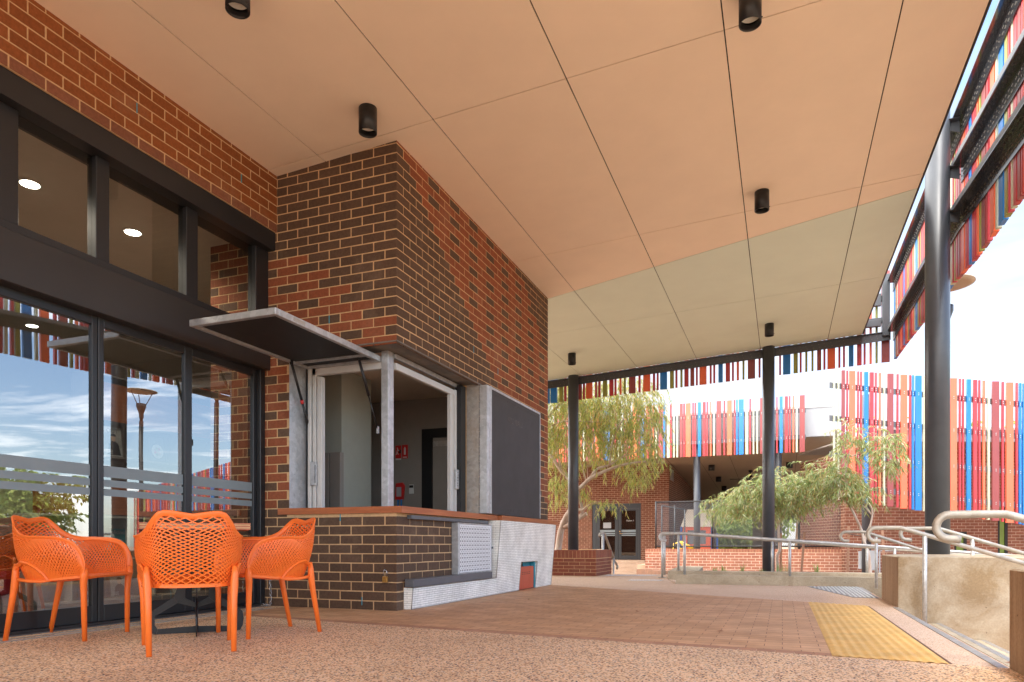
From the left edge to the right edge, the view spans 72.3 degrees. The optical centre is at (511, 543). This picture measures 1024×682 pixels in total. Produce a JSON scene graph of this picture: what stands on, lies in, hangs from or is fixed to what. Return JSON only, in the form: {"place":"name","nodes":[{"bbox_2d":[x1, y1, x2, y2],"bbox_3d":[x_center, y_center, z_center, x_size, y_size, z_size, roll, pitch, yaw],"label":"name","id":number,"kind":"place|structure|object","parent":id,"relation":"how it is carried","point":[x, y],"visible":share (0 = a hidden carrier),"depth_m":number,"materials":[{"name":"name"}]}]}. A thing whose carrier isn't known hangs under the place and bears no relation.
{"place":"outdoors","nodes":[
{"label":"outdoors","id":0,"kind":"place"},
{"bbox_2d":[612,559,644,568],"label":"floor","id":1,"kind":"structure","parent":0,"point":[640,566],"depth_m":22.73,"materials":[{"name":"beige concrete"}]},
{"bbox_2d":[661,505,684,548],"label":"gate","id":2,"kind":"structure","parent":1,"relation":"on","point":[674,518],"depth_m":23.00,"materials":[{"name":"black metal"}]},
{"bbox_2d":[673,541,693,548],"bbox_3d":[5.776,0.298,23.517,0.822,0.784,0.240,0,0,21],"label":"plastic toy","id":3,"kind":"object","parent":1,"relation":"on","point":[682,545],"visible":0.13,"depth_m":23.49,"materials":[{"name":"yellow plastic"}]},
{"bbox_2d":[798,508,799,548],"bbox_3d":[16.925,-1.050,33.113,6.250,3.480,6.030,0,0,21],"label":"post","id":4,"kind":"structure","parent":1,"relation":"on","point":[798,532],"depth_m":34.92,"materials":[{"name":"metal"}]},
{"bbox_2d":[605,575,655,575],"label":"tactile bars","id":5,"kind":"object","parent":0,"point":[629,575],"visible":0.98,"depth_m":13.25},
{"bbox_2d":[680,509,717,548],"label":"cubby house","id":6,"kind":"structure","parent":0,"point":[701,530],"depth_m":25.39,"materials":[{"name":"grey paint"}]},
{"bbox_2d":[688,530,705,543],"bbox_3d":[6.677,-0.225,25.342,0.640,0.490,0.005,0,0,21],"label":"window","id":7,"kind":"structure","parent":6,"relation":"in","point":[702,531],"depth_m":25.38,"materials":[{"name":"grey paint"}]},
{"bbox_2d":[551,574,994,666],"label":"terrace","id":8,"kind":"structure","parent":0,"point":[948,650],"depth_m":8.38,"materials":[{"name":"beige concrete"}]},
{"bbox_2d":[0,0,557,637],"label":"brick building","id":9,"kind":"structure","parent":8,"relation":"on","point":[326,338],"depth_m":6.63,"materials":[{"name":"brown brick"}]},
{"bbox_2d":[0,525,8,529],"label":"cafe table","id":10,"kind":"object","parent":9,"relation":"on","point":[4,527],"visible":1,"depth_m":5.17,"materials":[{"name":"brown wood"}]},
{"bbox_2d":[0,523,44,611],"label":"lattice armchair","id":11,"kind":"object","parent":9,"relation":"on","point":[9,560],"visible":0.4,"depth_m":5.99,"materials":[{"name":"orange plastic"}]},
{"bbox_2d":[18,179,41,188],"bbox_3d":[-4.003,-2.983,5.821,0.164,0.010,0.164,0,0,21],"label":"recessed light","id":12,"kind":"object","parent":9,"relation":"attached to","point":[30,184],"visible":0.98,"depth_m":5.81,"materials":[{"name":"white paint"}]},
{"bbox_2d":[25,324,38,327],"bbox_3d":[-6.582,-2.983,9.613,0.164,0.010,0.164,0,0,21],"label":"recessed light","id":13,"kind":"object","parent":9,"relation":"attached to","point":[32,325],"visible":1,"depth_m":9.59,"materials":[{"name":"white paint"}]},
{"bbox_2d":[0,491,65,597],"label":"red display stand","id":14,"kind":"object","parent":9,"relation":"on","point":[5,580],"visible":0.08,"depth_m":7.67,"materials":[{"name":"laminate"}]},
{"bbox_2d":[0,285,96,632],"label":"sliding door","id":15,"kind":"structure","parent":9,"relation":"in","point":[24,620],"depth_m":4.98,"materials":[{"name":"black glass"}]},
{"bbox_2d":[12,513,210,605],"bbox_3d":[-4.256,0.154,7.821,0.370,0.888,2.330,0,0,21],"label":"bookcase","id":16,"kind":"object","parent":9,"relation":"on","point":[74,524],"visible":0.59,"depth_m":7.40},
{"bbox_2d":[47,529,67,555],"bbox_3d":[-4.466,0.000,6.899,0.040,0.280,0.200,0,0,21],"label":"magazine","id":17,"kind":"object","parent":16,"relation":"in","point":[65,530],"visible":0.05,"depth_m":6.90,"materials":[{"name":"white paper"}]},
{"bbox_2d":[79,531,87,555],"bbox_3d":[-4.347,0.005,7.207,0.038,0.270,0.190,0,0,21],"label":"magazine","id":18,"kind":"object","parent":16,"relation":"in","point":[84,533],"visible":0.14,"depth_m":7.16,"materials":[{"name":"white paper"}]},
{"bbox_2d":[109,575,124,596],"bbox_3d":[-4.224,0.435,7.524,0.039,0.270,0.200,0,0,21],"label":"magazine","id":19,"kind":"object","parent":16,"relation":"in","point":[117,584],"visible":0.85,"depth_m":7.50,"materials":[{"name":"grey paper"}]},
{"bbox_2d":[109,528,125,554],"bbox_3d":[-4.226,-0.010,7.525,0.042,0.300,0.206,0,0,21],"label":"magazine","id":20,"kind":"object","parent":16,"relation":"in","point":[119,534],"visible":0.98,"depth_m":7.53,"materials":[{"name":"white paper"}]},
{"bbox_2d":[40,481,210,518],"bbox_3d":[-4.396,-0.505,8.234,0.170,0.370,2.200,0,0,21],"label":"timber counter","id":21,"kind":"object","parent":16,"relation":"on","point":[55,502],"visible":0.4,"depth_m":7.88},
{"bbox_2d":[160,531,175,555],"bbox_3d":[-3.987,0.000,8.140,0.040,0.280,0.200,0,0,21],"label":"magazine","id":22,"kind":"object","parent":16,"relation":"in","point":[168,541],"visible":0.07,"depth_m":8.13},
{"bbox_2d":[123,228,141,235],"bbox_3d":[-3.639,-2.983,6.725,0.164,0.010,0.164,0,0,21],"label":"recessed light","id":23,"kind":"object","parent":9,"relation":"attached to","point":[131,232],"visible":1,"depth_m":6.71,"materials":[{"name":"white paint"}]},
{"bbox_2d":[0,65,274,314],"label":"upper window frame","id":24,"kind":"structure","parent":9,"relation":"in","point":[24,106],"depth_m":5.19,"materials":[{"name":"black metal"}]},
{"bbox_2d":[71,370,210,519],"bbox_3d":[-4.482,-0.671,8.805,0.300,2.538,2.005,0,0,21],"label":"display shelf","id":25,"kind":"object","parent":9,"relation":"on","point":[137,413],"visible":0.34,"depth_m":8.51,"materials":[{"name":"clear glass"}]},
{"bbox_2d":[104,426,122,456],"bbox_3d":[-4.643,-1.185,8.147,0.047,0.340,0.240,0,0,21],"label":"magazine","id":26,"kind":"object","parent":25,"relation":"on","point":[112,442],"visible":1,"depth_m":8.14,"materials":[{"name":"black paper"}]},
{"bbox_2d":[148,435,165,462],"bbox_3d":[-4.418,-1.175,8.725,0.044,0.320,0.240,0,0,21],"label":"magazine","id":27,"kind":"object","parent":25,"relation":"on","point":[156,444],"visible":1,"depth_m":8.72,"materials":[{"name":"white paper"}]},
{"bbox_2d":[97,317,188,621],"bbox_3d":[-2.936,-0.568,5.607,0.045,2.295,0.850,0,0,21],"label":"sliding door","id":28,"kind":"structure","parent":9,"relation":"in","point":[105,612],"depth_m":5.50,"materials":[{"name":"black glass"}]},
{"bbox_2d":[189,348,256,610],"bbox_3d":[-2.642,-0.568,6.399,0.045,2.295,0.840,0,0,21],"label":"sliding door","id":29,"kind":"structure","parent":9,"relation":"in","point":[251,486],"depth_m":6.49,"materials":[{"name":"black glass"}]},
{"bbox_2d":[261,580,271,605],"bbox_3d":[-2.422,0.444,6.752,0.209,0.330,0.116,0,0,21],"label":"chain","id":30,"kind":"object","parent":9,"relation":"hanging from","point":[270,597],"visible":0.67,"depth_m":6.75,"materials":[{"name":"silver metal"}]},
{"bbox_2d":[325,452,343,507],"bbox_3d":[-2.083,-0.350,7.840,0.430,1.320,0.070,0,0,21],"label":"cupboard door","id":31,"kind":"structure","parent":9,"relation":"in","point":[334,461],"depth_m":7.77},
{"bbox_2d":[308,361,380,507],"bbox_3d":[-1.616,-1.064,6.808,0.835,1.452,0.075,0,0,21],"label":"window frame","id":32,"kind":"structure","parent":9,"relation":"in","point":[316,384],"depth_m":6.90,"materials":[{"name":"white paint"}]},
{"bbox_2d":[382,569,387,582],"bbox_3d":[-1.145,0.291,6.323,0.052,0.121,0.040,0,0,21],"label":"padlock","id":33,"kind":"object","parent":9,"relation":"hanging from","point":[385,579],"visible":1,"depth_m":6.32,"materials":[{"name":"gold metal"}]},
{"bbox_2d":[396,445,400,459],"bbox_3d":[-1.557,-1.242,9.600,0.085,0.197,0.005,0,0,21],"label":"fire sign","id":34,"kind":"object","parent":9,"relation":"attached to","point":[398,452],"visible":1,"depth_m":9.60,"materials":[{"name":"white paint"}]},
{"bbox_2d":[395,483,404,505],"bbox_3d":[-1.530,-0.670,9.574,0.145,0.320,0.032,0,0,21],"label":"fire blanket bag","id":35,"kind":"object","parent":9,"relation":"attached to","point":[400,491],"visible":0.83,"depth_m":9.56,"materials":[{"name":"red plastic"}]},
{"bbox_2d":[402,445,407,458],"bbox_3d":[-1.461,-1.252,9.563,0.090,0.185,0.004,0,0,21],"label":"fire sign","id":36,"kind":"object","parent":9,"relation":"attached to","point":[404,451],"visible":1,"depth_m":9.56,"materials":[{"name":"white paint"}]},
{"bbox_2d":[409,484,413,493],"bbox_3d":[-1.366,-0.738,9.520,0.070,0.125,0.015,0,0,21],"label":"wall control","id":37,"kind":"object","parent":9,"relation":"attached to","point":[411,489],"depth_m":9.51,"materials":[{"name":"white paint"}]},
{"bbox_2d":[394,363,456,510],"bbox_3d":[-0.879,-1.034,7.329,0.050,1.392,1.357,0,0,21],"label":"window frame","id":38,"kind":"structure","parent":9,"relation":"in","point":[451,394],"depth_m":7.80,"materials":[{"name":"white paint"}]},
{"bbox_2d":[433,437,446,509],"bbox_3d":[-0.797,-0.398,9.265,0.555,2.015,0.055,0,0,21],"label":"door","id":39,"kind":"structure","parent":9,"relation":"in","point":[439,444],"depth_m":9.31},
{"bbox_2d":[35,0,991,380],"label":"canopy roof","id":40,"kind":"structure","parent":9,"relation":"on","point":[601,172],"depth_m":6.19,"materials":[{"name":"brown"}]},
{"bbox_2d":[225,0,249,18],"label":"ceiling downlight","id":41,"kind":"object","parent":40,"relation":"attached to","point":[238,9],"visible":1,"depth_m":4.54,"materials":[{"name":"black metal"}]},
{"bbox_2d":[359,103,376,137],"bbox_3d":[-1.198,-3.522,5.840,0.158,0.205,0.151,0,0,21],"label":"ceiling downlight","id":42,"kind":"object","parent":40,"relation":"attached to","point":[367,120],"visible":1,"depth_m":5.79,"materials":[{"name":"black metal"}]},
{"bbox_2d":[568,353,575,364],"bbox_3d":[1.137,-3.494,13.277,0.158,0.205,0.151,0,0,21],"label":"ceiling downlight","id":43,"kind":"object","parent":40,"relation":"attached to","point":[571,358],"visible":1,"depth_m":13.22,"materials":[{"name":"black metal"}]},
{"bbox_2d":[548,270,890,403],"bbox_3d":[2.572,-4.015,14.643,9.460,2.093,0.175,0,0,21],"label":"batten screen","id":44,"kind":"object","parent":40,"relation":"attached to","point":[829,345],"visible":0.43,"depth_m":14.00,"materials":[{"name":"multicoloured metal"}]},
{"bbox_2d":[739,0,762,31],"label":"ceiling downlight","id":45,"kind":"object","parent":40,"relation":"attached to","point":[750,16],"visible":1,"depth_m":4.81,"materials":[{"name":"black metal"}]},
{"bbox_2d":[754,188,769,213],"bbox_3d":[2.699,-3.693,7.561,0.158,0.205,0.151,0,0,21],"label":"ceiling downlight","id":46,"kind":"object","parent":40,"relation":"attached to","point":[761,201],"visible":1,"depth_m":7.51,"materials":[{"name":"black metal"}]},
{"bbox_2d":[765,323,773,336],"bbox_3d":[4.453,-3.693,12.123,0.158,0.205,0.151,0,0,21],"label":"ceiling downlight","id":47,"kind":"object","parent":40,"relation":"attached to","point":[769,329],"visible":1,"depth_m":12.07,"materials":[{"name":"black metal"}]},
{"bbox_2d":[865,0,1023,358],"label":"batten screen","id":48,"kind":"object","parent":40,"relation":"attached to","point":[986,165],"visible":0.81,"depth_m":7.20,"materials":[{"name":"red metal"}]},
{"bbox_2d":[0,606,1023,681],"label":"aggregate paving","id":49,"kind":"structure","parent":8,"relation":"on","point":[275,650],"depth_m":3.63,"materials":[{"name":"brown concrete"}]},
{"bbox_2d":[2,515,132,641],"bbox_3d":[-2.892,0.214,4.580,0.561,0.790,0.584,0,0,0],"label":"lattice armchair","id":50,"kind":"object","parent":49,"relation":"on","point":[34,565],"visible":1,"depth_m":4.36,"materials":[{"name":"orange plastic"}]},
{"bbox_2d":[0,607,270,642],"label":"door track strip","id":51,"kind":"object","parent":49,"relation":"on","point":[42,636],"depth_m":4.96,"materials":[{"name":"metal"}]},
{"bbox_2d":[133,510,242,656],"bbox_3d":[-1.870,0.214,4.071,0.584,0.790,0.561,0,0,-27],"label":"lattice armchair","id":52,"kind":"object","parent":49,"relation":"on","point":[146,546],"visible":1,"depth_m":3.86,"materials":[{"name":"orange plastic"}]},
{"bbox_2d":[139,522,250,636],"bbox_3d":[-2.147,0.237,4.772,0.650,0.738,0.650,0,0,-24],"label":"cafe table","id":53,"kind":"object","parent":49,"relation":"on","point":[179,595],"visible":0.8,"depth_m":4.73,"materials":[{"name":"black metal"}]},
{"bbox_2d":[213,518,321,638],"bbox_3d":[-1.658,0.214,4.779,0.561,0.790,0.584,0,0,-44],"label":"lattice armchair","id":54,"kind":"object","parent":49,"relation":"on","point":[282,561],"visible":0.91,"depth_m":4.66,"materials":[{"name":"orange plastic"}]},
{"bbox_2d":[225,614,831,655],"bbox_3d":[-0.344,0.607,4.925,4.730,0.003,0.099,0,0,28],"label":"paving border","id":55,"kind":"object","parent":8,"relation":"on","point":[682,644],"visible":0.91,"depth_m":4.52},
{"bbox_2d":[243,585,829,652],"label":"clay paving","id":56,"kind":"structure","parent":8,"relation":"on","point":[738,622],"depth_m":5.81,"materials":[{"name":"brown brick"}]},
{"bbox_2d":[628,579,661,580],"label":"tactile bars","id":57,"kind":"object","parent":8,"relation":"on","point":[645,580],"visible":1,"depth_m":11.49,"materials":[{"name":"grey metal"}]},
{"bbox_2d":[807,586,877,597],"bbox_3d":[4.154,0.605,8.923,0.670,0.008,2.200,0,0,21],"label":"tactile mat","id":58,"kind":"object","parent":8,"relation":"on","point":[854,592],"visible":1,"depth_m":8.85,"materials":[{"name":"grey paint"}]},
{"bbox_2d":[808,602,951,663],"bbox_3d":[2.634,0.605,5.374,0.553,0.008,3.784,0,0,21],"label":"tactile strip","id":59,"kind":"object","parent":8,"relation":"on","point":[859,631],"visible":1,"depth_m":4.54,"materials":[{"name":"tile"}]},
{"bbox_2d":[548,0,1023,545],"label":"sky","id":60,"kind":"structure","parent":0,"point":[987,319],"materials":[{"name":"white"}]},
{"bbox_2d":[794,519,797,548],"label":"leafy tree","id":61,"kind":"object","parent":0,"point":[796,536],"depth_m":46.89,"materials":[{"name":"green plant"}]},
{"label":"courtyard ground","id":62,"kind":"structure","parent":0,"visible":0},
{"bbox_2d":[552,549,611,575],"bbox_3d":[0.808,0.717,15.459,3.181,1.187,4.074,0,0,21],"label":"brick planter","id":63,"kind":"object","parent":62,"relation":"on","point":[586,562],"visible":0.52,"depth_m":13.17,"materials":[{"name":"brick"}]},
{"bbox_2d":[568,375,578,549],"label":"steel column","id":64,"kind":"structure","parent":63,"relation":"on","point":[573,462],"depth_m":14.86,"materials":[{"name":"black metal"}]},
{"bbox_2d":[548,370,676,549],"bbox_3d":[1.612,-1.989,16.271,4.385,4.590,2.391,0,0,21],"label":"gum tree","id":65,"kind":"object","parent":63,"relation":"in","point":[596,412],"visible":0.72,"depth_m":15.63,"materials":[{"name":"green plant"}]},
{"bbox_2d":[598,532,618,573],"bbox_3d":[2.019,0.542,14.576,0.075,1.536,2.094,0,0,18],"label":"handrail","id":66,"kind":"object","parent":62,"relation":"on","point":[603,534],"visible":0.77,"depth_m":14.35,"materials":[{"name":"silver metal"}]},
{"bbox_2d":[612,560,644,573],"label":"steps","id":67,"kind":"structure","parent":62,"relation":"on","point":[627,567],"depth_m":28.83,"materials":[{"name":"beige concrete"}]},
{"bbox_2d":[548,404,840,559],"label":"brick building","id":68,"kind":"structure","parent":62,"relation":"on","point":[632,537],"depth_m":29.52,"materials":[{"name":"brown brick"}]},
{"bbox_2d":[597,509,617,558],"bbox_3d":[4.073,-0.398,29.894,0.915,2.155,0.045,0,0,21],"label":"door","id":69,"kind":"structure","parent":68,"relation":"in","point":[609,525],"depth_m":29.86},
{"bbox_2d":[618,508,638,559],"bbox_3d":[4.913,-0.398,29.550,0.870,2.155,0.083,0,0,21],"label":"door","id":70,"kind":"structure","parent":68,"relation":"in","point":[628,529],"depth_m":29.56,"materials":[{"name":"black metal"}]},
{"bbox_2d":[548,395,805,462],"bbox_3d":[5.061,-3.719,23.278,8.669,1.763,0.081,0,0,21],"label":"batten screen","id":71,"kind":"object","parent":68,"relation":"attached to","point":[718,416],"visible":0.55,"depth_m":22.61,"materials":[{"name":"multicoloured paint"}]},
{"bbox_2d":[708,465,714,470],"bbox_3d":[8.275,-3.135,29.070,0.250,0.230,0.250,0,0,21],"label":"ceiling downlight","id":72,"kind":"object","parent":68,"relation":"attached to","point":[711,467],"visible":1,"depth_m":29.00,"materials":[{"name":"black metal"}]},
{"bbox_2d":[730,470,754,480],"bbox_3d":[10.272,-2.942,30.197,1.280,0.420,1.280,0,0,-32],"label":"ceiling fan","id":73,"kind":"object","parent":68,"relation":"hanging from","point":[749,477],"visible":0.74,"depth_m":30.12,"materials":[{"name":"black metal"}]},
{"bbox_2d":[786,462,792,468],"bbox_3d":[11.115,-3.130,28.081,0.250,0.230,0.250,0,0,21],"label":"ceiling downlight","id":74,"kind":"object","parent":68,"relation":"attached to","point":[788,466],"visible":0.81,"depth_m":27.98,"materials":[{"name":"black metal"}]},
{"bbox_2d":[694,444,699,548],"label":"steel column","id":75,"kind":"structure","parent":62,"relation":"on","point":[696,478],"depth_m":23.25,"materials":[{"name":"grey metal"}]},
{"bbox_2d":[717,512,752,548],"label":"leafy tree","id":76,"kind":"object","parent":62,"relation":"on","point":[735,533],"visible":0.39,"depth_m":43.05,"materials":[{"name":"green plant"}]},
{"bbox_2d":[645,549,841,571],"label":"brick wall","id":77,"kind":"structure","parent":62,"relation":"on","point":[828,560],"depth_m":21.41,"materials":[{"name":"red brick"}]},
{"bbox_2d":[655,497,840,548],"bbox_3d":[7.246,-0.591,21.428,5.708,1.522,0.048,0,0,21],"label":"chain link fence","id":78,"kind":"object","parent":77,"relation":"on","point":[656,523],"visible":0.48,"depth_m":21.77,"materials":[{"name":"black metal"}]},
{"bbox_2d":[637,569,881,573],"bbox_3d":[7.959,0.925,15.633,12.400,0.810,10.300,0,0,21],"label":"garden bed","id":79,"kind":"object","parent":62,"relation":"on","point":[648,571],"visible":0.08,"depth_m":19.89,"materials":[{"name":"brick"}]},
{"bbox_2d":[693,466,839,571],"bbox_3d":[5.581,-0.493,15.417,3.100,2.412,1.649,0,0,21],"label":"gum sapling","id":80,"kind":"object","parent":79,"relation":"on","point":[785,502],"visible":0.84,"depth_m":15.25,"materials":[{"name":"green plant"}]},
{"bbox_2d":[762,345,774,571],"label":"steel column","id":81,"kind":"structure","parent":79,"relation":"on","point":[768,441],"depth_m":13.45,"materials":[{"name":"black metal"}]},
{"bbox_2d":[780,533,781,571],"bbox_3d":[6.086,0.265,15.873,0.050,0.990,0.040,0,0,21],"label":"timber stake","id":82,"kind":"object","parent":79,"relation":"on","point":[781,554],"visible":0.5,"depth_m":15.85,"materials":[{"name":"brown wood"}]},
{"bbox_2d":[800,532,805,571],"bbox_3d":[6.514,0.254,15.708,0.122,1.017,0.040,0,0,21],"label":"timber stake","id":83,"kind":"object","parent":79,"relation":"on","point":[802,557],"visible":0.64,"depth_m":15.69,"materials":[{"name":"brown wood"}]},
{"bbox_2d":[846,526,849,571],"bbox_3d":[7.373,0.185,15.377,0.079,1.151,0.040,0,0,21],"label":"timber stake","id":84,"kind":"object","parent":79,"relation":"on","point":[848,549],"visible":0.64,"depth_m":15.36,"materials":[{"name":"brown wood"}]},
{"bbox_2d":[790,418,910,572],"bbox_3d":[6.984,-0.927,14.424,2.462,3.280,1.356,0,0,21],"label":"gum sapling","id":85,"kind":"object","parent":79,"relation":"on","point":[833,489],"visible":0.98,"depth_m":14.26,"materials":[{"name":"green plant"}]},
{"bbox_2d":[858,550,890,572],"bbox_3d":[10.062,0.545,18.681,1.470,0.730,0.300,0,0,21],"label":"service box","id":86,"kind":"object","parent":79,"relation":"on","point":[872,553],"visible":0.6,"depth_m":18.70,"materials":[{"name":"grey metal"}]},
{"bbox_2d":[881,530,884,554],"bbox_3d":[8.022,0.239,15.127,0.098,1.044,0.040,0,0,21],"label":"timber stake","id":87,"kind":"object","parent":79,"relation":"on","point":[883,542],"visible":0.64,"depth_m":15.11,"materials":[{"name":"brown wood"}]},
{"bbox_2d":[749,509,797,538],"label":"leafy tree","id":88,"kind":"object","parent":62,"relation":"on","point":[788,525],"visible":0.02,"depth_m":46.88,"materials":[{"name":"green plant"}]},
{"bbox_2d":[668,566,881,579],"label":"concrete kerb","id":89,"kind":"structure","parent":62,"relation":"on","point":[695,570],"depth_m":11.50,"materials":[{"name":"grey concrete"}]},
{"bbox_2d":[658,535,959,577],"bbox_3d":[7.357,0.561,12.083,9.972,1.498,3.369,0,0,21],"label":"handrail","id":90,"kind":"object","parent":89,"relation":"on","point":[663,558],"visible":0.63,"depth_m":11.58,"materials":[{"name":"silver metal"}]},
{"bbox_2d":[775,440,781,548],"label":"steel column","id":91,"kind":"structure","parent":62,"relation":"on","point":[778,458],"depth_m":22.43,"materials":[{"name":"grey metal"}]},
{"bbox_2d":[676,574,881,597],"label":"concrete kerb","id":92,"kind":"structure","parent":62,"relation":"on","point":[867,583],"depth_m":10.15,"materials":[{"name":"grey concrete"}]},
{"bbox_2d":[658,532,1004,575],"bbox_3d":[6.666,0.176,9.333,9.292,0.703,0.040,0,0,18],"label":"handrail","id":93,"kind":"object","parent":92,"relation":"on","point":[789,541],"visible":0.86,"depth_m":10.20,"materials":[{"name":"silver metal"}]},
{"bbox_2d":[787,428,856,519],"bbox_3d":[16.424,-2.271,35.903,6.876,7.192,6.210,0,0,-9],"label":"leafy tree","id":94,"kind":"object","parent":62,"relation":"on","point":[788,487],"visible":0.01,"depth_m":35.71,"materials":[{"name":"green plant"}]},
{"bbox_2d":[862,394,870,572],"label":"steel column","id":95,"kind":"structure","parent":62,"relation":"on","point":[866,519],"depth_m":18.76,"materials":[{"name":"grey metal"}]},
{"bbox_2d":[798,428,1023,571],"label":"brick building","id":96,"kind":"structure","parent":62,"relation":"on","point":[1011,535],"depth_m":20.20,"materials":[{"name":"red brick"}]},
{"bbox_2d":[829,370,1023,524],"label":"batten screen","id":97,"kind":"object","parent":96,"relation":"attached to","point":[1009,435],"visible":0.73,"depth_m":17.41,"materials":[{"name":"multicoloured paint"}]},
{"bbox_2d":[954,532,966,550],"bbox_3d":[12.925,0.185,20.225,0.350,1.050,0.070,0,0,0],"label":"window","id":98,"kind":"structure","parent":96,"relation":"in","point":[964,540],"depth_m":20.20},
{"bbox_2d":[998,506,1007,553],"bbox_3d":[14.140,-0.165,20.225,0.280,1.950,0.070,0,0,0],"label":"window","id":99,"kind":"structure","parent":96,"relation":"in","point":[1002,526],"depth_m":20.21,"materials":[{"name":"green glass"}]},
{"bbox_2d":[882,554,1023,650],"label":"concrete wall","id":100,"kind":"structure","parent":62,"relation":"on","point":[968,595],"depth_m":6.50,"materials":[{"name":"beige concrete"}]},
{"bbox_2d":[925,111,949,553],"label":"steel column","id":101,"kind":"structure","parent":100,"relation":"on","point":[937,338],"depth_m":7.94,"materials":[{"name":"metal"}]},
{"bbox_2d":[899,526,1023,554],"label":"handrail","id":102,"kind":"object","parent":100,"relation":"attached to","point":[972,539],"visible":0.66,"depth_m":7.50,"materials":[{"name":"silver metal"}]},
{"bbox_2d":[950,274,975,318],"bbox_3d":[6.548,-1.340,10.614,0.800,5.300,0.800,0,0,21],"label":"street lamp","id":103,"kind":"object","parent":62,"relation":"on","point":[965,280],"visible":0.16,"depth_m":10.50,"materials":[{"name":"brown metal"}]},
{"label":"ground","id":104,"kind":"structure","parent":0,"visible":0},
{"bbox_2d":[893,607,1009,667],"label":"steps","id":105,"kind":"structure","parent":104,"relation":"on","point":[992,653],"depth_m":5.07,"materials":[{"name":"concrete"}]},
{"bbox_2d":[866,526,1023,622],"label":"handrail","id":106,"kind":"object","parent":105,"relation":"on","point":[924,535],"visible":0.97,"depth_m":6.45,"materials":[{"name":"silver metal"}]},
{"bbox_2d":[932,510,1023,543],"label":"handrail","id":107,"kind":"object","parent":105,"relation":"on","point":[938,532],"visible":1,"depth_m":3.54,"materials":[{"name":"silver metal"}]},
{"bbox_2d":[1010,569,1023,675],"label":"concrete wall","id":108,"kind":"structure","parent":104,"relation":"on","point":[1017,620],"depth_m":3.29,"materials":[{"name":"beige concrete"}]},
{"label":"steps","id":109,"kind":"structure","parent":0,"visible":0},
{"bbox_2d":[839,530,921,588],"bbox_3d":[5.580,0.516,9.273,2.276,1.388,0.041,0,0,21],"label":"handrail","id":110,"kind":"object","parent":109,"relation":"on","point":[876,536],"visible":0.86,"depth_m":9.50,"materials":[{"name":"silver metal"}]}
]}

